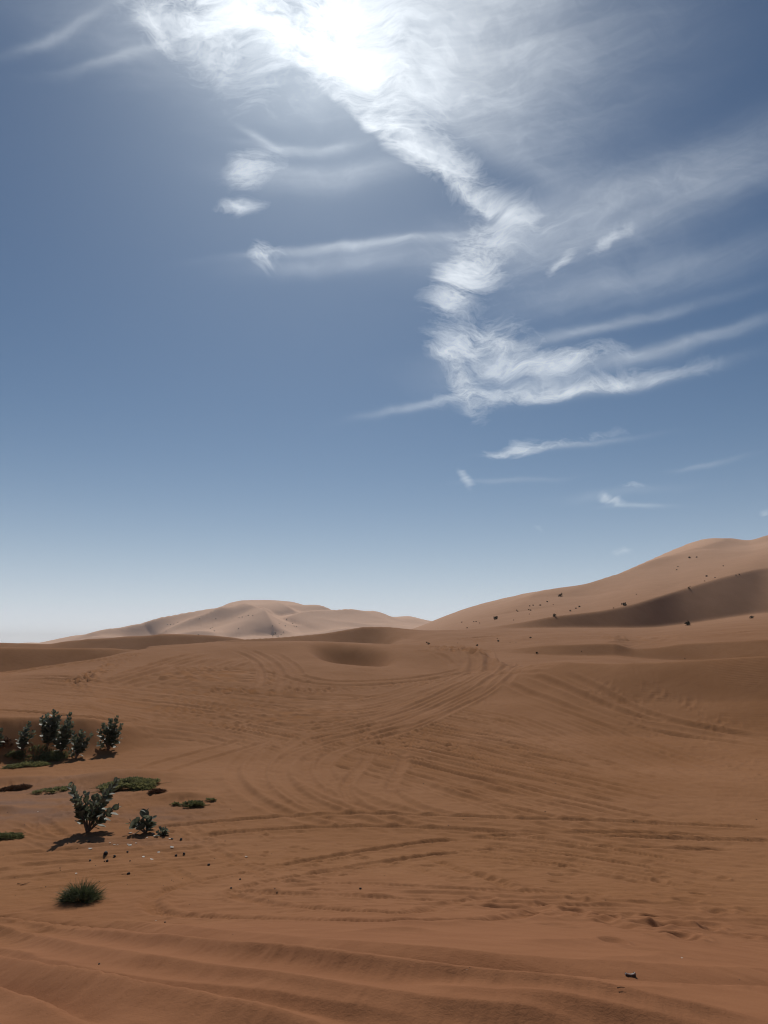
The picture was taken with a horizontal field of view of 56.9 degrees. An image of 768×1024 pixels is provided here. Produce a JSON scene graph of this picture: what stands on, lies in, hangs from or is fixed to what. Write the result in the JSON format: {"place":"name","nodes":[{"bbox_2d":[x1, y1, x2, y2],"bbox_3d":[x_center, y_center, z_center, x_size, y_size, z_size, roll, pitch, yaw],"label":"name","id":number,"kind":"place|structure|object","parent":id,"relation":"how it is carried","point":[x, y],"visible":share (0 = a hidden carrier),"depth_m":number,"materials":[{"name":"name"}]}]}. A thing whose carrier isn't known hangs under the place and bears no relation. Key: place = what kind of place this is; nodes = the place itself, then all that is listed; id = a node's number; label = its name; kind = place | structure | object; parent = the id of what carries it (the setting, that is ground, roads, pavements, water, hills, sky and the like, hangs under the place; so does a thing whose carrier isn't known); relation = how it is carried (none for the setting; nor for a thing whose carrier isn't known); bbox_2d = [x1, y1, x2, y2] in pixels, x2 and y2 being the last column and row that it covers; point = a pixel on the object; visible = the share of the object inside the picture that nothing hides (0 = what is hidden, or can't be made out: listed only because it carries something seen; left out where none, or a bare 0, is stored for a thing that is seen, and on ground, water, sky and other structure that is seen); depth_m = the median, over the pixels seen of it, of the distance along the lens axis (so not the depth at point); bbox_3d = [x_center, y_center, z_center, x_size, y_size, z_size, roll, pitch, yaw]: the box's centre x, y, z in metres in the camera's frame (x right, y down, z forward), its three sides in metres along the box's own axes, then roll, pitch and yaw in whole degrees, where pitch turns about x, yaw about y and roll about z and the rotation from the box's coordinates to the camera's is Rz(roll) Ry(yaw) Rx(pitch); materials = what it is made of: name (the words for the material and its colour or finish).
{"place":"outdoors","nodes":[
{"label":"outdoors","id":0,"kind":"place"},
{"bbox_2d":[0,736,14,749],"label":"wispy bush","id":1,"kind":"object","parent":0,"point":[6,740],"visible":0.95,"depth_m":27.25,"materials":[{"name":"plant"}]},
{"bbox_2d":[0,535,767,1023],"bbox_3d":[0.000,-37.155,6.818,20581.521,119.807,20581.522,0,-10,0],"label":"sand ground","id":2,"kind":"structure","parent":0,"point":[582,773],"depth_m":18.34,"materials":[{"name":"brown sand"}]},
{"bbox_2d":[0,727,4,746],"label":"milkweed shrub","id":3,"kind":"object","parent":2,"relation":"on","point":[1,736],"visible":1,"depth_m":27.00,"materials":[{"name":"green plant"}]},
{"bbox_2d":[0,831,25,839],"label":"creeping plant","id":4,"kind":"object","parent":2,"relation":"on","point":[11,835],"visible":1,"depth_m":16.24,"materials":[{"name":"green plant"}]},
{"bbox_2d":[3,750,25,758],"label":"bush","id":5,"kind":"object","parent":2,"relation":"on","point":[19,753],"visible":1,"depth_m":26.87,"materials":[{"name":"green plant"}]},
{"bbox_2d":[0,783,32,790],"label":"dry creeper","id":6,"kind":"object","parent":2,"relation":"on","point":[17,787],"visible":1,"depth_m":21.72,"materials":[{"name":"brown plant"}]},
{"bbox_2d":[15,721,35,750],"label":"milkweed shrub","id":7,"kind":"object","parent":2,"relation":"on","point":[22,742],"visible":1,"depth_m":27.26,"materials":[{"name":"green plant"}]},
{"bbox_2d":[2,760,56,768],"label":"creeping plant","id":8,"kind":"object","parent":2,"relation":"on","point":[36,763],"visible":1,"depth_m":25.73,"materials":[{"name":"green plant"}]},
{"bbox_2d":[5,744,54,760],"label":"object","id":9,"kind":"object","parent":2,"relation":"on","point":[38,751],"visible":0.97,"depth_m":27.27,"materials":[{"name":"green plant"}]},
{"bbox_2d":[26,785,70,794],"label":"creeping plant","id":10,"kind":"object","parent":2,"relation":"on","point":[50,790],"visible":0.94,"depth_m":21.24,"materials":[{"name":"green plant"}]},
{"bbox_2d":[39,709,61,747],"bbox_3d":[-13.150,8.488,27.841,0.793,1.458,0.602,0,-10,0],"label":"milkweed shrub","id":11,"kind":"object","parent":2,"relation":"on","point":[47,730],"visible":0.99,"depth_m":27.77,"materials":[{"name":"green plant"}]},
{"bbox_2d":[38,750,67,761],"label":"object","id":12,"kind":"object","parent":2,"relation":"on","point":[53,755],"visible":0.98,"depth_m":27.23,"materials":[{"name":"green plant"}]},
{"bbox_2d":[52,711,73,753],"bbox_3d":[-12.500,8.611,27.692,0.774,1.623,0.585,0,-10,0],"label":"milkweed shrub","id":13,"kind":"object","parent":2,"relation":"on","point":[61,741],"visible":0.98,"depth_m":27.59,"materials":[{"name":"green plant"}]},
{"bbox_2d":[68,729,92,757],"bbox_3d":[-11.850,9.028,27.657,0.985,1.079,0.455,5,-12,-27],"label":"milkweed shrub","id":14,"kind":"object","parent":2,"relation":"on","point":[79,746],"visible":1,"depth_m":27.57,"materials":[{"name":"green plant"}]},
{"bbox_2d":[50,877,112,907],"bbox_3d":[-4.291,5.347,10.085,0.873,0.384,0.643,0,-10,0],"label":"grass tussock","id":15,"kind":"object","parent":2,"relation":"on","point":[85,894],"depth_m":10.01,"materials":[{"name":"green plant"}]},
{"bbox_2d":[67,777,120,831],"bbox_3d":[-6.872,6.976,16.813,1.242,1.225,0.610,3,-11,-17],"label":"milkweed shrub","id":16,"kind":"object","parent":2,"relation":"on","point":[94,810],"visible":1,"depth_m":16.78,"materials":[{"name":"green plant"}]},
{"bbox_2d":[96,715,123,749],"bbox_3d":[-11.040,8.895,28.559,1.065,1.348,0.595,5,-11,-24],"label":"milkweed shrub","id":17,"kind":"object","parent":2,"relation":"on","point":[113,733],"visible":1,"depth_m":28.49,"materials":[{"name":"green plant"}]},
{"bbox_2d":[89,775,167,792],"bbox_3d":[-7.707,8.214,21.409,2.355,0.333,1.498,0,-10,0],"label":"creeping plant","id":18,"kind":"object","parent":2,"relation":"on","point":[138,783],"visible":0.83,"depth_m":21.23,"materials":[{"name":"green plant"}]},
{"bbox_2d":[125,808,156,833],"bbox_3d":[-5.711,7.329,16.716,0.725,0.617,0.482,0,-10,0],"label":"milkweed shrub","id":19,"kind":"object","parent":2,"relation":"on","point":[139,824],"visible":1,"depth_m":16.66,"materials":[{"name":"green plant"}]},
{"bbox_2d":[146,788,166,793],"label":"dry creeper","id":20,"kind":"object","parent":2,"relation":"on","point":[158,790],"visible":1,"depth_m":20.33,"materials":[{"name":"brown plant"}]},
{"bbox_2d":[155,826,169,835],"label":"milkweed shrub","id":21,"kind":"object","parent":2,"relation":"on","point":[163,831],"visible":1,"depth_m":16.39,"materials":[{"name":"green plant"}]},
{"bbox_2d":[178,800,208,807],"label":"creeping plant","id":22,"kind":"object","parent":2,"relation":"on","point":[194,803],"visible":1,"depth_m":19.17,"materials":[{"name":"green plant"}]},
{"bbox_2d":[203,798,216,800],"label":"creeping plant","id":23,"kind":"object","parent":2,"relation":"on","point":[211,799],"visible":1,"depth_m":19.68,"materials":[{"name":"green plant"}]},
{"bbox_2d":[0,0,767,642],"label":"sky","id":24,"kind":"structure","parent":0,"point":[431,310],"materials":[{"name":"blue"}]},
{"bbox_2d":[625,972,635,976],"bbox_3d":[1.536,2.879,4.419,0.071,0.028,0.021,0,-10,0],"label":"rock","id":25,"kind":"object","parent":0,"point":[633,974],"visible":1,"depth_m":4.41,"materials":[{"name":"grey stone"}]}
]}

